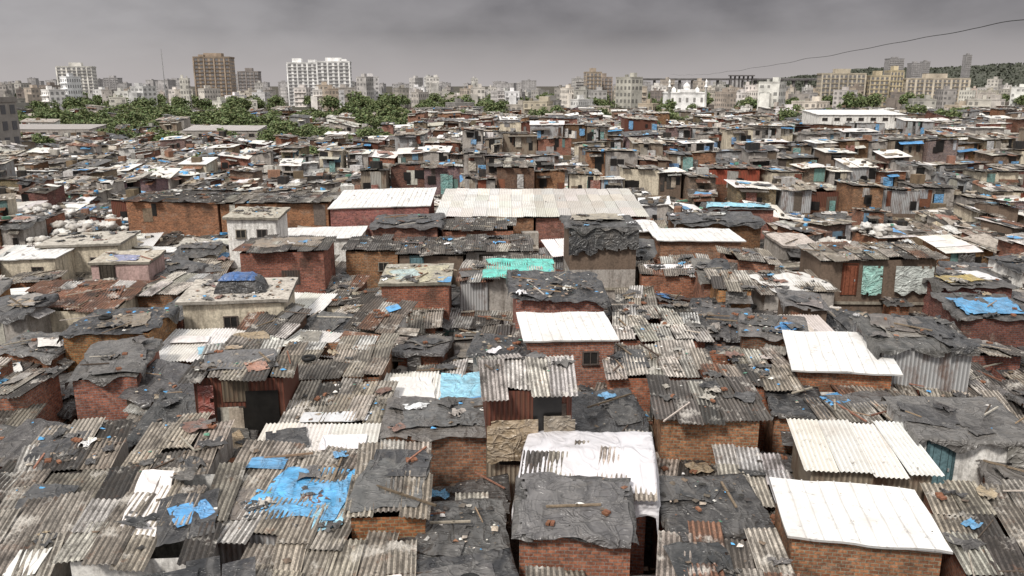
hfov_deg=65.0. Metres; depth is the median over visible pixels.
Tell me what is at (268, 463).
tarpaulin
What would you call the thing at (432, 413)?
tarpaulin
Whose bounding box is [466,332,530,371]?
plaster house
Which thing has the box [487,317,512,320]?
wooden plank
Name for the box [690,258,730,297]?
brick house
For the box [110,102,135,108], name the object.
tree
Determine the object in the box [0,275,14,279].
brick house
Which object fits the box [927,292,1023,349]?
brick house
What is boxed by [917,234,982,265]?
brick house
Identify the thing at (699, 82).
apartment block
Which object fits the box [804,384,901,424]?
plaster house
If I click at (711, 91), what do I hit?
apartment block
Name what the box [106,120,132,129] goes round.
tree
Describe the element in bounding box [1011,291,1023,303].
plaster house
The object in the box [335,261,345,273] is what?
plaster house
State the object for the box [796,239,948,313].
timber house
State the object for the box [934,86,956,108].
apartment block
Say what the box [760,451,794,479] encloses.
plaster house
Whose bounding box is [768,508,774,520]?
brick house
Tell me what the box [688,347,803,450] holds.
brick house
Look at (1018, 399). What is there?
brick house
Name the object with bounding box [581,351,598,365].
window
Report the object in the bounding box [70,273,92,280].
brick house
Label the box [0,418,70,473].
brick house
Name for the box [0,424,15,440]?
brick house
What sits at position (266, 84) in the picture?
apartment block
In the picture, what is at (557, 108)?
tree
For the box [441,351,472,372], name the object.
plaster house
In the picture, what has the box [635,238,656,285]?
plaster house
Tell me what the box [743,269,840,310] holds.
plaster house
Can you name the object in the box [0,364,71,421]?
brick house
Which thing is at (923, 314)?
brick house
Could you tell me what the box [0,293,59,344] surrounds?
plaster house
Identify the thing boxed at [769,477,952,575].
brick house
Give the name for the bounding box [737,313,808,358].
brick house
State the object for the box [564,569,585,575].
sheet metal house
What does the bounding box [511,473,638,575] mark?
brick house
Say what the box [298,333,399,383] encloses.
brick house
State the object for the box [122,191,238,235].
brick house
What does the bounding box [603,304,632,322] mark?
brick house
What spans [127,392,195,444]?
brick house
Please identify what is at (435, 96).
tree
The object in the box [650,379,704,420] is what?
brick house
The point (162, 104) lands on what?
tree
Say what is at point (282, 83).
apartment block
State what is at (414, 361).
tarpaulin
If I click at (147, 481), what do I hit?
tarpaulin
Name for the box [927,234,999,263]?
brick house
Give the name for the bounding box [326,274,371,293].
brick house
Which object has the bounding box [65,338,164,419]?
brick house
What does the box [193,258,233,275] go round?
brick house
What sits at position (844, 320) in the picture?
tarpaulin
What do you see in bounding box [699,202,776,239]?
brick house
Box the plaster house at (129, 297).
[25,279,150,332]
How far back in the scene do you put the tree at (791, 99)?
442.00 m
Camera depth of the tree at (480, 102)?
417.61 m
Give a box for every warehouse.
[19,124,106,134]
[181,125,266,139]
[802,109,905,127]
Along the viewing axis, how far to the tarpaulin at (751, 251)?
54.17 m
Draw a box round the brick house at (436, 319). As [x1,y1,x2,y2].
[406,308,450,333]
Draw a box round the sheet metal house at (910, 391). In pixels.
[895,384,971,397]
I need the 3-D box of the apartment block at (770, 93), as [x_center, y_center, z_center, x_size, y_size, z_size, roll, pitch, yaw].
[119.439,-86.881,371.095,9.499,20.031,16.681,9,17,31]
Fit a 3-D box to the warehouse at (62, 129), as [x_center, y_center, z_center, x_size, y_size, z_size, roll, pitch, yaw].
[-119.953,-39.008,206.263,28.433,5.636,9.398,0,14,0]
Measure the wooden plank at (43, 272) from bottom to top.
0.061 m
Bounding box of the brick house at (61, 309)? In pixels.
[60,277,117,310]
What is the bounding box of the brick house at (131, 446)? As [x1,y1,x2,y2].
[100,418,138,453]
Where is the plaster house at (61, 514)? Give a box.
[0,490,93,575]
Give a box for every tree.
[18,115,25,119]
[25,106,40,111]
[29,100,60,109]
[29,112,53,118]
[31,109,50,115]
[31,133,56,143]
[49,107,62,118]
[59,109,71,116]
[60,96,83,108]
[60,111,75,123]
[63,114,86,123]
[66,105,80,110]
[69,118,92,123]
[77,96,101,104]
[78,108,109,118]
[80,99,96,107]
[85,113,104,123]
[92,95,102,103]
[93,117,130,123]
[95,126,134,137]
[99,107,118,112]
[103,95,132,104]
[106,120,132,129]
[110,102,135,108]
[113,110,148,122]
[118,107,132,113]
[121,111,144,122]
[127,120,144,128]
[130,132,143,137]
[131,96,157,107]
[131,106,159,113]
[137,119,159,128]
[139,126,170,135]
[146,115,157,122]
[150,110,167,117]
[150,131,195,140]
[153,102,169,107]
[157,94,166,100]
[157,97,165,103]
[161,105,182,115]
[167,96,191,106]
[168,109,184,116]
[175,104,192,109]
[180,112,201,120]
[182,109,207,117]
[190,118,201,123]
[191,98,211,108]
[199,109,212,114]
[199,114,219,124]
[201,105,219,110]
[202,117,233,124]
[210,103,236,115]
[212,109,229,119]
[216,127,231,134]
[222,95,253,106]
[223,109,254,122]
[231,97,250,110]
[233,116,253,124]
[246,95,260,99]
[247,97,267,109]
[249,121,279,131]
[254,113,274,124]
[256,127,283,136]
[256,132,277,144]
[264,109,281,116]
[266,95,285,104]
[266,101,285,110]
[268,121,288,133]
[270,114,280,120]
[271,119,298,129]
[285,125,310,137]
[287,112,318,122]
[301,110,317,117]
[302,95,310,106]
[302,123,312,127]
[307,107,322,114]
[309,125,330,136]
[309,145,319,153]
[313,111,328,119]
[318,95,341,108]
[324,128,352,141]
[330,104,358,114]
[344,101,361,108]
[346,91,370,107]
[350,113,360,121]
[354,96,374,109]
[354,113,384,128]
[355,128,390,133]
[356,126,378,136]
[360,107,372,113]
[367,101,386,111]
[371,92,405,107]
[374,114,393,119]
[374,116,395,128]
[374,133,392,135]
[375,103,402,116]
[382,115,407,124]
[386,110,400,117]
[394,94,410,103]
[401,110,411,122]
[414,103,425,106]
[419,97,433,106]
[423,103,437,107]
[429,93,440,101]
[433,97,454,106]
[450,94,474,102]
[474,97,490,106]
[483,99,509,112]
[498,100,509,109]
[528,107,549,115]
[535,92,549,98]
[550,105,564,112]
[586,97,604,105]
[597,107,610,114]
[601,99,614,107]
[656,104,667,111]
[658,99,677,109]
[658,107,679,119]
[686,103,697,109]
[706,96,713,106]
[734,96,757,108]
[776,107,800,120]
[785,97,803,103]
[793,104,804,110]
[821,95,831,106]
[825,96,832,104]
[836,91,864,107]
[843,96,872,107]
[867,92,885,106]
[898,92,916,105]
[905,103,927,112]
[917,93,931,98]
[934,108,962,118]
[950,106,969,109]
[1002,93,1009,100]
[1012,95,1023,105]
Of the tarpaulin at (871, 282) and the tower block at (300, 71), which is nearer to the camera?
the tarpaulin at (871, 282)
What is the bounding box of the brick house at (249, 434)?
[231,427,257,447]
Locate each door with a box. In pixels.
[98,265,115,278]
[409,255,423,263]
[479,254,492,260]
[840,263,858,294]
[926,441,955,483]
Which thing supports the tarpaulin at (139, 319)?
on the brick house at (77, 343)
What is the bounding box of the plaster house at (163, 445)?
[121,412,234,474]
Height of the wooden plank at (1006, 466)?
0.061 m
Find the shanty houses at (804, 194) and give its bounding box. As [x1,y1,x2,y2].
[0,104,1023,575]
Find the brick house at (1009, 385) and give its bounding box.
[967,362,1023,395]
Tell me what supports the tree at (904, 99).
on the ground
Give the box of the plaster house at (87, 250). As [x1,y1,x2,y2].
[35,230,140,275]
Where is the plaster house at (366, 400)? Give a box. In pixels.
[279,377,398,424]
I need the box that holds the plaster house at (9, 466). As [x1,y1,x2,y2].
[0,456,17,500]
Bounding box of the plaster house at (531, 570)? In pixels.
[525,564,564,575]
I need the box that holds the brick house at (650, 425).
[644,411,653,436]
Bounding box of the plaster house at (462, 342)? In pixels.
[454,331,480,355]
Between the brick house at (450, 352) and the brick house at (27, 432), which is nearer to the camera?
the brick house at (27, 432)
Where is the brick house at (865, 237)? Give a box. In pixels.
[847,229,916,244]
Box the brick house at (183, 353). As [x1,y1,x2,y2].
[159,328,279,364]
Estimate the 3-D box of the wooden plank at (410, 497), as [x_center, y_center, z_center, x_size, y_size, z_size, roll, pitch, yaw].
[-3.192,6.078,23.667,2.400,0.061,0.090,9,17,31]
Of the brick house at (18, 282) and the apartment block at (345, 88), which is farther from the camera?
the apartment block at (345, 88)
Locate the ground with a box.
[102,86,1008,574]
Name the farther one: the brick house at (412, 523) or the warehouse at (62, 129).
the warehouse at (62, 129)
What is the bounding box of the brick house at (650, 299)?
[615,285,657,308]
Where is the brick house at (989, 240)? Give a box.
[963,233,998,255]
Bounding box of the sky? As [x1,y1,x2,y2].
[0,0,1023,85]
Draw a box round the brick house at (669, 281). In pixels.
[636,253,708,300]
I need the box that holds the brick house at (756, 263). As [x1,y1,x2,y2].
[715,245,783,272]
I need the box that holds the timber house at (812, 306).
[774,287,835,321]
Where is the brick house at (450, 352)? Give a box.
[417,330,453,358]
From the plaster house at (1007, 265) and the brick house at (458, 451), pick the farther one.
the plaster house at (1007, 265)
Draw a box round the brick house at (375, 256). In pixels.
[341,233,404,289]
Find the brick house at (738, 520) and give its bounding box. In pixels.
[651,474,774,570]
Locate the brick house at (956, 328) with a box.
[948,323,980,352]
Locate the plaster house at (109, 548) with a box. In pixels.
[52,461,246,575]
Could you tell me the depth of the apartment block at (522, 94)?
578.87 m
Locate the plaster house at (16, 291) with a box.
[10,287,29,294]
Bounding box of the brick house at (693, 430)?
[646,374,772,468]
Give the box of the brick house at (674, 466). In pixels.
[644,451,717,549]
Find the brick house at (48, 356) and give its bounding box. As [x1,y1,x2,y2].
[0,331,87,372]
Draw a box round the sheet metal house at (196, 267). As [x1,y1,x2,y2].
[154,260,208,276]
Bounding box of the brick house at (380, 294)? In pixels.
[362,290,381,297]
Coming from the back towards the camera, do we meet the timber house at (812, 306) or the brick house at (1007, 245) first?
the brick house at (1007, 245)
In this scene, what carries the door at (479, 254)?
in the plaster house at (507, 249)
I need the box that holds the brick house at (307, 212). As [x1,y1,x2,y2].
[214,191,341,231]
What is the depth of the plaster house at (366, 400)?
32.38 m
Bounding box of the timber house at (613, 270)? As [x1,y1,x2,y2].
[559,215,642,298]
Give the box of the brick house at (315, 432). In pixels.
[257,422,386,452]
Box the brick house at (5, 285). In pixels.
[0,279,12,296]
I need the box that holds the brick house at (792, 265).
[778,259,799,271]
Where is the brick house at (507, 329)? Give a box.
[481,323,520,337]
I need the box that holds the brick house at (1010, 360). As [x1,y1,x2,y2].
[968,338,1023,379]
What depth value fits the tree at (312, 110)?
333.33 m
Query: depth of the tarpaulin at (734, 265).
52.27 m
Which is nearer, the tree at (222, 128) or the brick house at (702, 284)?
the brick house at (702, 284)
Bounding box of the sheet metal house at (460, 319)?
[437,307,506,336]
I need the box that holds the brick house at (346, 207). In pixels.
[327,187,436,235]
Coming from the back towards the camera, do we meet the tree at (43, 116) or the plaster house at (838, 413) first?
the tree at (43, 116)
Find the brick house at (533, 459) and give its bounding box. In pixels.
[520,429,657,574]
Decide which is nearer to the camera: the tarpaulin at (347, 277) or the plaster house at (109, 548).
the plaster house at (109, 548)
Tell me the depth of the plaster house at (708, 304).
46.68 m
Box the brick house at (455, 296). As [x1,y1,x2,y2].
[451,286,459,307]
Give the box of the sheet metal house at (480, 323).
[474,315,508,330]
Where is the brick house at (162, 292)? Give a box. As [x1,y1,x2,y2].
[136,271,209,307]
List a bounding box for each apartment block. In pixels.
[0,82,7,96]
[3,82,14,96]
[3,94,29,107]
[11,80,30,92]
[16,87,24,97]
[23,85,45,106]
[27,77,38,87]
[39,82,60,88]
[40,86,65,110]
[45,79,56,84]
[59,73,82,100]
[88,87,113,103]
[101,87,113,101]
[108,93,125,106]
[114,88,130,101]
[116,82,131,90]
[129,83,157,106]
[143,79,157,85]
[155,81,158,94]
[158,79,175,91]
[168,87,177,105]
[174,78,179,88]
[174,89,192,102]
[179,75,192,109]
[198,85,220,101]
[212,97,227,107]
[225,92,246,99]
[237,96,257,109]
[244,88,256,98]
[252,89,269,104]
[254,81,262,89]
[262,81,269,89]
[263,87,275,97]
[278,80,287,94]
[280,87,288,101]
[293,85,310,106]
[311,86,322,110]
[316,82,332,108]
[325,85,338,109]
[332,87,344,106]
[335,84,359,106]
[356,74,373,99]
[366,73,378,100]
[379,83,385,91]
[392,82,408,91]
[393,85,409,107]
[409,76,422,89]
[409,88,420,102]
[411,89,428,106]
[413,85,425,91]
[426,75,438,102]
[437,89,450,103]
[439,82,450,90]
[444,85,452,92]
[445,98,473,106]
[460,85,472,97]
[468,84,484,103]
[471,76,477,86]
[488,85,496,93]
[490,88,504,101]
[494,82,515,89]
[505,88,519,103]
[505,100,524,112]
[516,82,521,90]
[518,89,524,99]
[521,79,536,91]
[523,96,553,113]
[524,90,530,97]
[531,88,548,98]
[533,95,563,109]
[554,85,561,99]
[560,85,573,107]
[570,95,595,108]
[571,77,583,89]
[574,86,592,98]
[588,87,606,99]
[615,73,642,108]
[638,99,658,110]
[642,86,646,102]
[643,81,652,90]
[650,88,663,101]
[651,83,665,91]
[660,77,674,91]
[674,82,682,89]
[693,78,704,91]
[707,86,718,91]
[707,87,714,103]
[713,80,725,86]
[713,85,725,91]
[714,88,736,109]
[726,85,737,91]
[736,89,748,105]
[743,82,755,91]
[749,87,758,109]
[757,77,786,109]
[771,102,784,108]
[774,104,794,113]
[788,91,808,100]
[790,85,794,93]
[791,96,829,110]
[802,89,817,100]
[832,87,857,108]
[848,83,863,95]
[886,89,905,109]
[902,95,936,108]
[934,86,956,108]
[944,101,966,109]
[958,87,975,102]
[961,95,991,108]
[976,85,996,98]
[977,88,1001,98]
[977,90,995,98]
[986,95,1005,107]
[987,77,1002,93]
[1001,83,1011,88]
[1001,87,1010,101]
[1009,84,1023,105]
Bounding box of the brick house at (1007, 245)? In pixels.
[992,232,1023,254]
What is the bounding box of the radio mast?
[160,53,166,102]
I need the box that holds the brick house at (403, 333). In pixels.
[338,322,419,378]
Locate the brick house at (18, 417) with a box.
[0,403,45,426]
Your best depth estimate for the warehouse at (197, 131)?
193.89 m
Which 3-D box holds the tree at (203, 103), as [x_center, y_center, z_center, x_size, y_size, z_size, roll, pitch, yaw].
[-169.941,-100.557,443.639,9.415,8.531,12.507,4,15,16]
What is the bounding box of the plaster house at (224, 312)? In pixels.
[175,277,297,329]
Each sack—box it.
[25,237,33,242]
[32,206,42,213]
[39,236,49,240]
[41,202,51,208]
[50,221,59,227]
[53,228,62,234]
[56,221,65,227]
[67,208,76,215]
[68,223,78,231]
[77,228,86,231]
[82,223,92,228]
[84,219,95,225]
[98,220,108,227]
[106,221,116,228]
[818,237,830,242]
[859,221,871,229]
[873,225,888,233]
[874,231,882,236]
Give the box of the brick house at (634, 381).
[602,339,702,411]
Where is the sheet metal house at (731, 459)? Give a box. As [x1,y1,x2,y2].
[712,444,791,512]
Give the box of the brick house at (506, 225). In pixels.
[438,216,516,237]
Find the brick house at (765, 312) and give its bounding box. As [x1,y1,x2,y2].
[752,310,777,314]
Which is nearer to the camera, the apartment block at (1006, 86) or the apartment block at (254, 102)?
the apartment block at (254, 102)
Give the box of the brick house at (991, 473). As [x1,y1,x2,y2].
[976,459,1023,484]
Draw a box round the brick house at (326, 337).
[283,329,342,358]
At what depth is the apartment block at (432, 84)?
677.21 m
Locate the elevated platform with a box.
[728,75,754,87]
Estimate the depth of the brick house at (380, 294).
51.31 m
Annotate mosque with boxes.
[663,79,707,109]
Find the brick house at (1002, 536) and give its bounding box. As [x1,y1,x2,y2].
[919,479,1023,575]
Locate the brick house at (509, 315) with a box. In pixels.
[497,311,512,325]
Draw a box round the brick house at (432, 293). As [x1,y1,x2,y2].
[378,263,453,335]
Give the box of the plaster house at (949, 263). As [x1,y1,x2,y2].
[937,261,1011,283]
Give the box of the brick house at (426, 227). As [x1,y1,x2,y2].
[369,213,445,238]
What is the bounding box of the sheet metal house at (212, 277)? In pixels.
[178,275,221,294]
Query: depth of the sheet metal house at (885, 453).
26.91 m
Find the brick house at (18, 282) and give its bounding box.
[6,270,67,288]
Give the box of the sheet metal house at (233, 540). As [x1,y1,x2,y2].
[215,439,370,573]
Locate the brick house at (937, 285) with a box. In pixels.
[922,267,1019,313]
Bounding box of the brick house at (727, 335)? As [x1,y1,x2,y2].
[686,307,751,345]
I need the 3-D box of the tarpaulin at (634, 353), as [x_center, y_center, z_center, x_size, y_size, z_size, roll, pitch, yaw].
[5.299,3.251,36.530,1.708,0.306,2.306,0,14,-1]
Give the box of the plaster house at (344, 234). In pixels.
[288,226,367,263]
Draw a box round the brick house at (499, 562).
[416,547,518,575]
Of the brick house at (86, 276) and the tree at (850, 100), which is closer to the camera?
the brick house at (86, 276)
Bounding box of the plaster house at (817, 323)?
[781,314,833,331]
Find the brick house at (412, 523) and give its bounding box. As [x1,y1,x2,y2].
[342,439,432,541]
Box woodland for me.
[726,62,1023,91]
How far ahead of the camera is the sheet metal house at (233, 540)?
23.31 m
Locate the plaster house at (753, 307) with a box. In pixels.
[750,304,757,310]
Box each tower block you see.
[0,97,21,144]
[55,62,97,93]
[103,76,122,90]
[192,53,236,96]
[237,68,261,92]
[286,58,318,105]
[316,58,351,86]
[584,68,601,89]
[602,73,612,101]
[816,69,866,106]
[865,71,889,106]
[883,57,904,74]
[884,66,904,97]
[902,74,970,102]
[906,61,921,77]
[920,60,930,77]
[960,53,971,77]
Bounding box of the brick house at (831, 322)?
[826,311,867,331]
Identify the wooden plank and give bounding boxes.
[4,339,31,345]
[25,269,59,276]
[77,295,98,306]
[259,352,270,361]
[331,457,342,480]
[376,485,436,506]
[416,367,469,370]
[430,520,470,523]
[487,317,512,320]
[546,503,600,507]
[549,285,576,288]
[587,393,631,407]
[616,344,631,354]
[706,318,737,321]
[720,481,736,507]
[791,387,812,393]
[894,322,932,330]
[983,459,1023,471]
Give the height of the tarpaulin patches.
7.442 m
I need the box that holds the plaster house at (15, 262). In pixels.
[0,246,76,279]
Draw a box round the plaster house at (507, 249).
[461,233,534,260]
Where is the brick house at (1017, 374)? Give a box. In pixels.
[1002,356,1023,384]
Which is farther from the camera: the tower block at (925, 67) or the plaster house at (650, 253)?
the tower block at (925, 67)
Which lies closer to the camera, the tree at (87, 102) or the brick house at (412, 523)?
the brick house at (412, 523)
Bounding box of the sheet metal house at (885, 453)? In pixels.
[786,418,944,501]
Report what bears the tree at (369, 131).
on the ground
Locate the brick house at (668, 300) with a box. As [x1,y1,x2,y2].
[655,293,689,305]
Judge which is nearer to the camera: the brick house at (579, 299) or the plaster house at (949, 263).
the brick house at (579, 299)
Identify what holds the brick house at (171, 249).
on the ground
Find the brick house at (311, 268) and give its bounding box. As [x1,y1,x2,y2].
[232,234,336,293]
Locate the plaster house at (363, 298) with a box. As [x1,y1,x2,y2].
[327,287,379,311]
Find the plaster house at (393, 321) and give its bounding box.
[343,295,417,333]
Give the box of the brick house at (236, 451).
[232,448,240,457]
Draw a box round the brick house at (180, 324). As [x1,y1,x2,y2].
[164,296,184,328]
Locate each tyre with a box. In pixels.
[98,314,112,320]
[301,354,315,361]
[461,573,478,575]
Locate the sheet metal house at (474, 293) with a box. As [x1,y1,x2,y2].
[456,259,499,310]
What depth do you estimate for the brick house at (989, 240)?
63.36 m
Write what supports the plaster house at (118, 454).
on the ground
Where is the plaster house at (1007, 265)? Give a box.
[983,253,1023,287]
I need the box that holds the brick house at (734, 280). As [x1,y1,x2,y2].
[704,268,753,308]
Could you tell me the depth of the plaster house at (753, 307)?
49.19 m
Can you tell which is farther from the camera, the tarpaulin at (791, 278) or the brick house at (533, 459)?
the tarpaulin at (791, 278)
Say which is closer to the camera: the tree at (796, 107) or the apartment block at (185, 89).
the tree at (796, 107)
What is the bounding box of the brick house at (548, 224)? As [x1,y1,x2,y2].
[530,188,649,247]
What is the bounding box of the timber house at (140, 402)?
[116,359,194,421]
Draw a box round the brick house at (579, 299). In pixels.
[505,270,612,329]
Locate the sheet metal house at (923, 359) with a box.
[849,313,980,392]
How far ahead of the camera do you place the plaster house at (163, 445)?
27.61 m
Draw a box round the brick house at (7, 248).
[0,245,35,256]
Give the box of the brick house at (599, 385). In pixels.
[577,381,636,398]
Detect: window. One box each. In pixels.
[0,105,19,143]
[31,267,42,271]
[92,68,97,88]
[223,316,238,328]
[229,59,236,90]
[235,229,246,238]
[256,229,266,237]
[378,262,388,271]
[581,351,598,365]
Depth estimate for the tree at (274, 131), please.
193.01 m
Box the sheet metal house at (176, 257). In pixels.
[164,253,188,267]
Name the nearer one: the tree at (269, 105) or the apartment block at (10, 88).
the tree at (269, 105)
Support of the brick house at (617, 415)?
on the ground
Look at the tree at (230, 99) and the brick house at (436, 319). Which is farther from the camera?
the tree at (230, 99)
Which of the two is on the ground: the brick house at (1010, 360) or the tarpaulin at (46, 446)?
the brick house at (1010, 360)
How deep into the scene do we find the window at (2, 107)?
156.27 m
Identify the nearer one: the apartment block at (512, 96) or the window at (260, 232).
the window at (260, 232)
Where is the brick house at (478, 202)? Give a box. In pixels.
[435,188,535,234]
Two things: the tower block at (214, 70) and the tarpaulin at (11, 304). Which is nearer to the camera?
the tarpaulin at (11, 304)
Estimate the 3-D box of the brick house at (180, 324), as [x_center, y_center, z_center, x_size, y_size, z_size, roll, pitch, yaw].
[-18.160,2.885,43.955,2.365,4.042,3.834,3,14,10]
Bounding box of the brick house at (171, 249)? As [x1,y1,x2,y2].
[127,246,176,253]
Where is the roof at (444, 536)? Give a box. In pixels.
[399,497,510,558]
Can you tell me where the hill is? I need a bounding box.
[787,64,1023,88]
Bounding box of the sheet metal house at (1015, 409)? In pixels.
[969,390,1023,423]
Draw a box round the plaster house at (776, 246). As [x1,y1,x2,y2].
[762,231,816,265]
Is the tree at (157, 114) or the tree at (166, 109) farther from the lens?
the tree at (166, 109)
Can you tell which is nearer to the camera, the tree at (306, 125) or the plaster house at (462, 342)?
the plaster house at (462, 342)
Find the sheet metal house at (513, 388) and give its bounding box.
[475,353,577,525]
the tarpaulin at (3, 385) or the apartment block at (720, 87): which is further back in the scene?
the apartment block at (720, 87)
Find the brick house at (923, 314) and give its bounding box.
[909,312,926,316]
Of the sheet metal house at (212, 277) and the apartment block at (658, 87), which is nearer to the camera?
the sheet metal house at (212, 277)
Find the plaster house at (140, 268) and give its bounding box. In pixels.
[87,250,165,280]
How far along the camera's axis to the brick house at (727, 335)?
41.79 m
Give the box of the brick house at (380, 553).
[240,530,416,575]
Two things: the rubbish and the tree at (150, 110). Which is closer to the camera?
the rubbish
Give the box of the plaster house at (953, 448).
[881,395,1023,485]
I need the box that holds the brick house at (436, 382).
[384,371,466,398]
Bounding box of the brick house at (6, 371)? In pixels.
[0,357,13,395]
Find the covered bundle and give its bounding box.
[213,271,268,293]
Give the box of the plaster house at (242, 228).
[222,206,290,271]
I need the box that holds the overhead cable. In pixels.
[675,19,1023,74]
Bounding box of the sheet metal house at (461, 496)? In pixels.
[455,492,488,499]
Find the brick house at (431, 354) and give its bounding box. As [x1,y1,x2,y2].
[391,335,455,371]
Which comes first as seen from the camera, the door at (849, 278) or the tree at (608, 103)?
the door at (849, 278)
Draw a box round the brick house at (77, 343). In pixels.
[57,306,179,372]
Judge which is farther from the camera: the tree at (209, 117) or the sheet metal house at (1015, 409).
the tree at (209, 117)
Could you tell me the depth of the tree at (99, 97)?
574.98 m
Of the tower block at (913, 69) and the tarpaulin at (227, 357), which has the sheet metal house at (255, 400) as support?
the tarpaulin at (227, 357)
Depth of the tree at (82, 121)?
226.92 m
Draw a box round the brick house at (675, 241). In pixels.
[646,227,745,258]
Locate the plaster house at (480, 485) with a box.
[431,473,510,513]
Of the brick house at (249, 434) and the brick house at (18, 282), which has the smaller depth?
the brick house at (249, 434)
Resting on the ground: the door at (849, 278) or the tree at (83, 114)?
the tree at (83, 114)
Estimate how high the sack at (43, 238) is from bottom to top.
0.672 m
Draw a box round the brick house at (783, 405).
[762,385,829,453]
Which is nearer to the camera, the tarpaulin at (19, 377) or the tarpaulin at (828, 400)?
the tarpaulin at (828, 400)
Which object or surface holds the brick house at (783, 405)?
on the ground
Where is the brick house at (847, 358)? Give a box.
[782,330,902,391]
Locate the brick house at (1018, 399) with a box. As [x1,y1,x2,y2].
[1003,392,1023,407]
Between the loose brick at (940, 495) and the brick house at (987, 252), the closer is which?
the loose brick at (940, 495)
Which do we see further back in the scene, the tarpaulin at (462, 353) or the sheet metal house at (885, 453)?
the tarpaulin at (462, 353)
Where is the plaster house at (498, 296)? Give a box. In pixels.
[483,254,555,311]
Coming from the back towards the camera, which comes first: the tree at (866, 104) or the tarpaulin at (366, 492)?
the tree at (866, 104)
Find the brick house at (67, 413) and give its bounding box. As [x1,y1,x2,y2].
[57,371,77,424]
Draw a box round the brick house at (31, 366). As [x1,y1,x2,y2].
[20,363,40,371]
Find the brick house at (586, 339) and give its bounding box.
[516,311,619,388]
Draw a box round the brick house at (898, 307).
[878,296,913,314]
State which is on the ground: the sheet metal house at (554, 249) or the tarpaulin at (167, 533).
the sheet metal house at (554, 249)
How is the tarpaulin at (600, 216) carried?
on the timber house at (613, 270)
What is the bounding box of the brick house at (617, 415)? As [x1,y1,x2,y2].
[571,388,648,432]
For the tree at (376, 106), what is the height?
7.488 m
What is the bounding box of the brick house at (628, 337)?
[607,304,713,348]
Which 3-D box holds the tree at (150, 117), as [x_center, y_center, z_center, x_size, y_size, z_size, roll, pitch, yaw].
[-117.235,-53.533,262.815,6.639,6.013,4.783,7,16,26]
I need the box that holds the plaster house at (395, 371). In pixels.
[390,364,434,373]
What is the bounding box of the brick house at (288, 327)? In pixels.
[237,302,311,339]
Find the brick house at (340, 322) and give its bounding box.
[302,311,353,332]
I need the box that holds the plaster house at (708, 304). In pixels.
[690,297,730,307]
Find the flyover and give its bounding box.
[642,78,816,88]
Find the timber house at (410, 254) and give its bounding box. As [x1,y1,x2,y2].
[395,236,471,286]
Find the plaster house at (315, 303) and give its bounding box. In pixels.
[295,292,337,318]
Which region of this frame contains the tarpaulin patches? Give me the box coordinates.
[1,113,1023,255]
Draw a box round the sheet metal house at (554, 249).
[541,238,563,267]
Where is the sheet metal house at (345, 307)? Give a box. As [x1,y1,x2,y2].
[335,303,362,313]
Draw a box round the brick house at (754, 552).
[656,520,800,575]
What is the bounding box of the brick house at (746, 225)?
[665,211,765,248]
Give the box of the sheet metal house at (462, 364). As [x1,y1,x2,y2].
[416,358,468,376]
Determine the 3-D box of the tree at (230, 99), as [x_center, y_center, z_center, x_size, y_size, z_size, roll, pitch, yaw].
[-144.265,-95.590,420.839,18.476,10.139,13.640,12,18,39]
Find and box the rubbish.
[0,158,1023,575]
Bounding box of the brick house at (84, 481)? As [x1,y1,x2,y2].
[0,468,109,510]
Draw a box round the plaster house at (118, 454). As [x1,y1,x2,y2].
[12,417,134,481]
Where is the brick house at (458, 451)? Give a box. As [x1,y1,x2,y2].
[378,396,485,487]
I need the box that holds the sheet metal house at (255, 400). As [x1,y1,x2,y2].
[177,335,308,437]
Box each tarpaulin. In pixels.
[0,381,11,388]
[1,372,30,384]
[2,547,51,575]
[9,299,33,306]
[13,362,21,371]
[14,483,78,508]
[23,276,37,280]
[24,430,91,460]
[37,338,60,346]
[60,382,73,399]
[84,337,146,379]
[95,312,150,327]
[108,254,139,260]
[120,469,173,536]
[133,246,152,247]
[156,488,219,546]
[167,260,187,271]
[167,499,214,527]
[170,336,209,342]
[197,386,214,415]
[198,343,219,353]
[204,348,278,370]
[205,263,223,271]
[229,485,256,519]
[232,430,243,448]
[233,331,269,339]
[244,360,268,371]
[246,457,287,468]
[247,467,354,520]
[251,236,324,247]
[265,427,309,444]
[279,305,302,318]
[299,331,321,341]
[299,411,371,421]
[308,318,330,330]
[311,503,344,530]
[318,434,366,449]
[333,274,351,283]
[345,454,432,513]
[373,449,428,476]
[384,264,448,281]
[385,304,400,311]
[390,268,420,280]
[390,376,434,397]
[399,399,484,427]
[407,355,420,371]
[410,336,444,343]
[416,560,496,575]
[438,276,451,281]
[439,372,480,399]
[457,349,467,357]
[459,270,480,276]
[482,258,553,278]
[487,419,537,464]
[511,430,660,533]
[514,472,632,548]
[544,415,574,431]
[569,229,597,255]
[571,213,624,219]
[595,227,638,251]
[610,349,649,370]
[621,289,640,298]
[639,241,652,247]
[644,264,692,268]
[663,542,735,575]
[664,293,690,299]
[706,202,769,207]
[707,322,719,332]
[725,291,746,304]
[728,262,737,270]
[742,249,758,253]
[749,272,836,292]
[770,322,803,332]
[783,458,792,471]
[785,295,809,302]
[790,249,799,259]
[819,392,850,404]
[820,390,892,414]
[829,308,861,331]
[861,266,882,295]
[894,266,934,295]
[914,321,981,356]
[936,274,983,282]
[945,297,1023,314]
[955,270,999,279]
[958,253,975,262]
[968,378,1011,401]
[970,338,988,347]
[984,344,1004,348]
[993,465,1023,480]
[1007,446,1023,469]
[1014,294,1023,300]
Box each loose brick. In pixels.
[44,458,51,462]
[71,437,82,441]
[206,423,216,428]
[406,457,417,461]
[545,520,554,525]
[601,509,610,515]
[689,469,697,473]
[935,492,946,499]
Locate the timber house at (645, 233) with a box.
[635,219,658,238]
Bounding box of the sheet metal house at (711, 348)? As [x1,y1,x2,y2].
[705,345,739,353]

